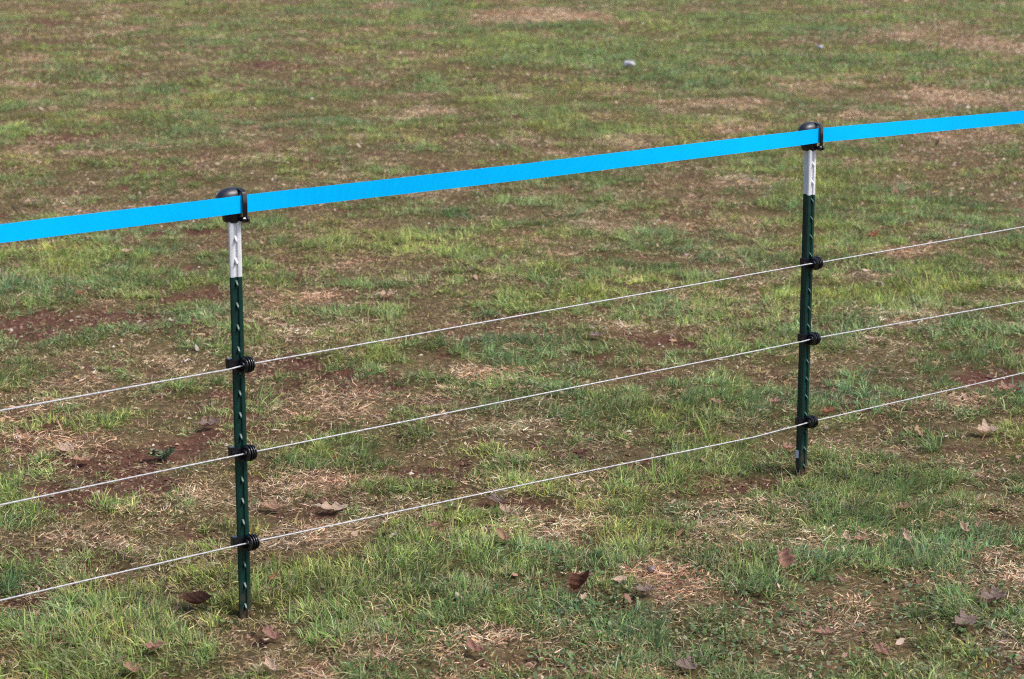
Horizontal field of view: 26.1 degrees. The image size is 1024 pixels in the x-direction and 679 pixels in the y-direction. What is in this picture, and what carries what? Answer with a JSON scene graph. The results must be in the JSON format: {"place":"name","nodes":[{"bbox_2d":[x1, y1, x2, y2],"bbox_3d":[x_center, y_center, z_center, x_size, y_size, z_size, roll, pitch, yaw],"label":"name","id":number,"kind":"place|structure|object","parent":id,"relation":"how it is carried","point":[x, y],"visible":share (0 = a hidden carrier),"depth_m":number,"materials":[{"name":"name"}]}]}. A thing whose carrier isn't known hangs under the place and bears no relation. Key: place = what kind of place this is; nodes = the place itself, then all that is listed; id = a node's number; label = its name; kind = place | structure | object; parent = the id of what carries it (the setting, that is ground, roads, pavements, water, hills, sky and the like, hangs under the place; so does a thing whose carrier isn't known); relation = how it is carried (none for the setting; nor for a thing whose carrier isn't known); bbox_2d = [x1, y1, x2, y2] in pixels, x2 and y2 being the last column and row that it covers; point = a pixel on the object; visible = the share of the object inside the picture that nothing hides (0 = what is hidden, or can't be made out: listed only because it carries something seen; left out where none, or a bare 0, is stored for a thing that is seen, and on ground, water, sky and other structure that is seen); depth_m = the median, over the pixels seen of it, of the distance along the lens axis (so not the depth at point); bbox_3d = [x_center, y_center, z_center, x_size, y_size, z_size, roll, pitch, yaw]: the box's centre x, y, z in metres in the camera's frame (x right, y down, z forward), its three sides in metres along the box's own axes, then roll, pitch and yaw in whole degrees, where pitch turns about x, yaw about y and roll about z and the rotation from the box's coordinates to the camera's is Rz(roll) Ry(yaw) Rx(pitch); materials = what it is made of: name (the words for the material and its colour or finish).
{"place":"outdoors","nodes":[
{"label":"outdoors","id":0,"kind":"place"},
{"bbox_2d":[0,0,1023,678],"bbox_3d":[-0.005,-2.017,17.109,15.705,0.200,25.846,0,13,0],"label":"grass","id":1,"kind":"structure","parent":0,"point":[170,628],"depth_m":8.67,"materials":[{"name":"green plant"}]},
{"bbox_2d":[0,0,1023,678],"bbox_3d":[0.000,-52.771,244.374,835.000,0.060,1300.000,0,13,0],"label":"ground","id":2,"kind":"structure","parent":0,"point":[446,458],"depth_m":8.26,"materials":[{"name":"soil"}]},
{"bbox_2d":[54,441,74,450],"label":"fallen leaf","id":3,"kind":"object","parent":2,"relation":"on","point":[64,446],"visible":1,"depth_m":6.82,"materials":[{"name":"beige plant"}]},
{"bbox_2d":[70,453,94,460],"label":"fallen leaf","id":4,"kind":"object","parent":2,"relation":"on","point":[77,458],"visible":1,"depth_m":6.71,"materials":[{"name":"beige plant"}]},
{"bbox_2d":[121,247,133,251],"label":"fallen leaf","id":5,"kind":"object","parent":2,"relation":"on","point":[126,250],"visible":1,"depth_m":10.04,"materials":[{"name":"beige plant"}]},
{"bbox_2d":[120,660,141,671],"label":"fallen leaf","id":6,"kind":"object","parent":2,"relation":"on","point":[128,664],"visible":1,"depth_m":4.97,"materials":[{"name":"beige plant"}]},
{"bbox_2d":[140,639,164,648],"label":"fallen leaf","id":7,"kind":"object","parent":2,"relation":"on","point":[151,645],"visible":1,"depth_m":5.11,"materials":[{"name":"brown plant"}]},
{"bbox_2d":[144,446,176,461],"bbox_3d":[-1.074,0.355,6.777,0.101,0.048,0.088,0,13,0],"label":"weed plant","id":8,"kind":"object","parent":2,"relation":"on","point":[167,452],"visible":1,"depth_m":6.78,"materials":[{"name":"green plant"}]},
{"bbox_2d":[179,591,212,603],"bbox_3d":[-0.776,0.635,5.406,0.084,0.030,0.037,-6,14,-26],"label":"fallen leaf","id":9,"kind":"object","parent":2,"relation":"on","point":[198,597],"visible":1,"depth_m":5.42,"materials":[{"name":"brown plant"}]},
{"bbox_2d":[195,415,220,426],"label":"fallen leaf","id":10,"kind":"object","parent":2,"relation":"on","point":[210,422],"visible":1,"depth_m":7.11,"materials":[{"name":"brown plant"}]},
{"bbox_2d":[216,187,259,618],"bbox_3d":[-0.647,0.329,5.326,0.082,1.400,0.080,-10,16,-38],"label":"fence post","id":11,"kind":"object","parent":2,"relation":"on","point":[238,358],"visible":0.99,"depth_m":5.28,"materials":[{"name":"green metal"}]},
{"bbox_2d":[0,110,1023,242],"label":"fence tape","id":12,"kind":"object","parent":11,"relation":"attached to","point":[58,226],"visible":1,"depth_m":5.60,"materials":[{"name":"blue plastic"}]},
{"bbox_2d":[0,226,1023,410],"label":"fence wire","id":13,"kind":"object","parent":11,"relation":"attached to","point":[480,322],"visible":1,"depth_m":5.67,"materials":[{"name":"silver metal"}]},
{"bbox_2d":[0,301,1023,505],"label":"fence wire","id":14,"kind":"object","parent":11,"relation":"attached to","point":[479,406],"visible":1,"depth_m":5.71,"materials":[{"name":"silver metal"}]},
{"bbox_2d":[0,372,1023,600],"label":"fence wire","id":15,"kind":"object","parent":11,"relation":"attached to","point":[480,493],"visible":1,"depth_m":5.76,"materials":[{"name":"silver metal"}]},
{"bbox_2d":[259,623,282,638],"bbox_3d":[-0.567,0.687,5.183,0.079,0.020,0.043,22,31,34],"label":"fallen leaf","id":16,"kind":"object","parent":2,"relation":"on","point":[268,631],"visible":1,"depth_m":5.19,"materials":[{"name":"brown plant"}]},
{"bbox_2d":[258,498,283,508],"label":"fallen leaf","id":17,"kind":"object","parent":2,"relation":"on","point":[273,504],"visible":1,"depth_m":6.23,"materials":[{"name":"brown plant"}]},
{"bbox_2d":[263,655,279,670],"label":"fallen leaf","id":18,"kind":"object","parent":2,"relation":"on","point":[269,662],"visible":1,"depth_m":4.98,"materials":[{"name":"beige plant"}]},
{"bbox_2d":[314,501,348,509],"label":"fallen leaf","id":19,"kind":"object","parent":2,"relation":"on","point":[335,505],"visible":1,"depth_m":6.21,"materials":[{"name":"beige plant"}]},
{"bbox_2d":[377,289,396,296],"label":"fallen leaf","id":20,"kind":"object","parent":2,"relation":"on","point":[383,293],"visible":1,"depth_m":9.14,"materials":[{"name":"beige plant"}]},
{"bbox_2d":[430,521,439,526],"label":"fallen leaf","id":21,"kind":"object","parent":2,"relation":"on","point":[433,524],"visible":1,"depth_m":5.96,"materials":[{"name":"brown plant"}]},
{"bbox_2d":[464,636,483,650],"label":"fallen leaf","id":22,"kind":"object","parent":2,"relation":"on","point":[473,645],"visible":1,"depth_m":5.09,"materials":[{"name":"brown plant"}]},
{"bbox_2d":[484,492,508,502],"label":"fallen leaf","id":23,"kind":"object","parent":2,"relation":"on","point":[493,498],"visible":0.95,"depth_m":6.32,"materials":[{"name":"brown plant"}]},
{"bbox_2d":[495,524,511,538],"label":"fallen leaf","id":24,"kind":"object","parent":2,"relation":"on","point":[500,532],"visible":1,"depth_m":5.90,"materials":[{"name":"brown plant"}]},
{"bbox_2d":[498,501,510,511],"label":"fallen leaf","id":25,"kind":"object","parent":2,"relation":"on","point":[504,508],"visible":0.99,"depth_m":6.17,"materials":[{"name":"beige plant"}]},
{"bbox_2d":[0,250,1023,678],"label":"clover","id":26,"kind":"object","parent":2,"relation":"on","point":[750,634],"visible":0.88,"depth_m":5.42,"materials":[{"name":"green plant"}]},
{"bbox_2d":[565,567,590,588],"bbox_3d":[0.158,0.598,5.505,0.078,0.058,0.032,-9,16,-36],"label":"fallen leaf","id":27,"kind":"object","parent":2,"relation":"on","point":[576,580],"visible":1,"depth_m":5.52,"materials":[{"name":"brown plant"}]},
{"bbox_2d":[571,446,588,453],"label":"fallen leaf","id":28,"kind":"object","parent":2,"relation":"on","point":[579,451],"visible":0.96,"depth_m":6.79,"materials":[{"name":"brown plant"}]},
{"bbox_2d":[589,331,603,336],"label":"fallen leaf","id":29,"kind":"object","parent":2,"relation":"on","point":[597,333],"visible":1,"depth_m":8.41,"materials":[{"name":"brown plant"}]},
{"bbox_2d":[613,576,626,580],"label":"fallen leaf","id":30,"kind":"object","parent":2,"relation":"on","point":[618,578],"visible":1,"depth_m":5.57,"materials":[{"name":"beige plant"}]},
{"bbox_2d":[623,60,635,66],"bbox_3d":[0.974,-2.294,18.403,0.109,0.054,0.079,0,13,0],"label":"litter scrap","id":31,"kind":"object","parent":2,"relation":"on","point":[630,63],"visible":1,"depth_m":18.38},
{"bbox_2d":[631,583,656,590],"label":"fallen leaf","id":32,"kind":"object","parent":2,"relation":"on","point":[646,587],"visible":1,"depth_m":5.49,"materials":[{"name":"plant"}]},
{"bbox_2d":[647,563,659,573],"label":"fallen leaf","id":33,"kind":"object","parent":2,"relation":"on","point":[650,568],"visible":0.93,"depth_m":5.67,"materials":[{"name":"brown plant"}]},
{"bbox_2d":[671,655,698,668],"bbox_3d":[0.392,0.732,5.010,0.044,0.022,0.052,-8,15,-32],"label":"fallen leaf","id":34,"kind":"object","parent":2,"relation":"on","point":[686,663],"visible":0.98,"depth_m":5.02,"materials":[{"name":"plant"}]},
{"bbox_2d":[708,397,723,402],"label":"fallen leaf","id":35,"kind":"object","parent":2,"relation":"on","point":[713,399],"visible":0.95,"depth_m":7.37,"materials":[{"name":"brown plant"}]},
{"bbox_2d":[769,398,781,401],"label":"fallen leaf","id":36,"kind":"object","parent":2,"relation":"on","point":[776,400],"visible":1,"depth_m":7.40,"materials":[{"name":"brown plant"}]},
{"bbox_2d":[777,547,796,570],"bbox_3d":[0.703,0.559,5.656,0.046,0.051,0.055,-8,15,-31],"label":"fallen leaf","id":37,"kind":"object","parent":2,"relation":"on","point":[786,557],"visible":1,"depth_m":5.68,"materials":[{"name":"brown plant"}]},
{"bbox_2d":[780,442,795,448],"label":"fallen leaf","id":38,"kind":"object","parent":2,"relation":"on","point":[790,446],"visible":0.88,"depth_m":6.86,"materials":[{"name":"brown plant"}]},
{"bbox_2d":[795,122,824,474],"bbox_3d":[0.872,0.056,6.549,0.082,1.400,0.080,-10,16,-38],"label":"fence post","id":39,"kind":"object","parent":2,"relation":"on","point":[805,333],"visible":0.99,"depth_m":6.51,"materials":[{"name":"green metal"}]},
{"bbox_2d":[811,625,835,633],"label":"fallen leaf","id":40,"kind":"object","parent":2,"relation":"on","point":[828,629],"visible":1,"depth_m":5.24,"materials":[{"name":"brown plant"}]},
{"bbox_2d":[822,406,835,412],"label":"fallen leaf","id":41,"kind":"object","parent":2,"relation":"on","point":[831,409],"visible":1,"depth_m":7.28,"materials":[{"name":"brown plant"}]},
{"bbox_2d":[836,574,847,580],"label":"fallen leaf","id":42,"kind":"object","parent":2,"relation":"on","point":[842,579],"visible":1,"depth_m":5.61,"materials":[{"name":"brown plant"}]},
{"bbox_2d":[852,533,868,539],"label":"fallen leaf","id":43,"kind":"object","parent":2,"relation":"on","point":[860,537],"visible":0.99,"depth_m":5.94,"materials":[{"name":"brown plant"}]},
{"bbox_2d":[862,335,877,339],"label":"fallen leaf","id":44,"kind":"object","parent":2,"relation":"on","point":[868,337],"visible":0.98,"depth_m":8.35,"materials":[{"name":"beige plant"}]},
{"bbox_2d":[868,230,878,236],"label":"fallen leaf","id":45,"kind":"object","parent":2,"relation":"on","point":[874,233],"visible":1,"depth_m":10.51,"materials":[{"name":"brown plant"}]},
{"bbox_2d":[869,641,893,653],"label":"fallen leaf","id":46,"kind":"object","parent":2,"relation":"on","point":[879,646],"visible":0.99,"depth_m":5.14,"materials":[{"name":"brown plant"}]},
{"bbox_2d":[899,502,909,508],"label":"fallen leaf","id":47,"kind":"object","parent":2,"relation":"on","point":[905,505],"visible":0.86,"depth_m":6.23,"materials":[{"name":"brown plant"}]},
{"bbox_2d":[903,528,911,540],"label":"fallen leaf","id":48,"kind":"object","parent":2,"relation":"on","point":[906,533],"visible":1,"depth_m":5.92,"materials":[{"name":"beige plant"}]},
{"bbox_2d":[951,609,977,624],"bbox_3d":[1.084,0.668,5.297,0.054,0.027,0.064,5,13,20],"label":"fallen leaf","id":49,"kind":"object","parent":2,"relation":"on","point":[970,619],"visible":1,"depth_m":5.31,"materials":[{"name":"beige plant"}]},
{"bbox_2d":[959,520,970,531],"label":"fallen leaf","id":50,"kind":"object","parent":2,"relation":"on","point":[963,526],"visible":1,"depth_m":6.01,"materials":[{"name":"beige plant"}]},
{"bbox_2d":[973,419,997,432],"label":"fallen leaf","id":51,"kind":"object","parent":2,"relation":"on","point":[985,427],"visible":1,"depth_m":7.02,"materials":[{"name":"beige plant"}]},
{"bbox_2d":[976,585,1005,600],"bbox_3d":[1.185,0.632,5.469,0.060,0.032,0.061,7,14,29],"label":"fallen leaf","id":52,"kind":"object","parent":2,"relation":"on","point":[995,593],"visible":1,"depth_m":5.48,"materials":[{"name":"beige plant"}]},
{"bbox_2d":[996,380,1015,389],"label":"fallen leaf","id":53,"kind":"object","parent":2,"relation":"on","point":[1010,386],"visible":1,"depth_m":7.55,"materials":[{"name":"brown plant"}]},
{"bbox_2d":[0,0,1023,678],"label":"dry grass","id":54,"kind":"structure","parent":0,"point":[326,476],"depth_m":8.05,"materials":[{"name":"plant"}]},
{"bbox_2d":[0,0,1023,678],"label":"soil and leaf crumbs","id":55,"kind":"structure","parent":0,"point":[898,642],"depth_m":8.81,"materials":[{"name":"brown soil"}]}
]}

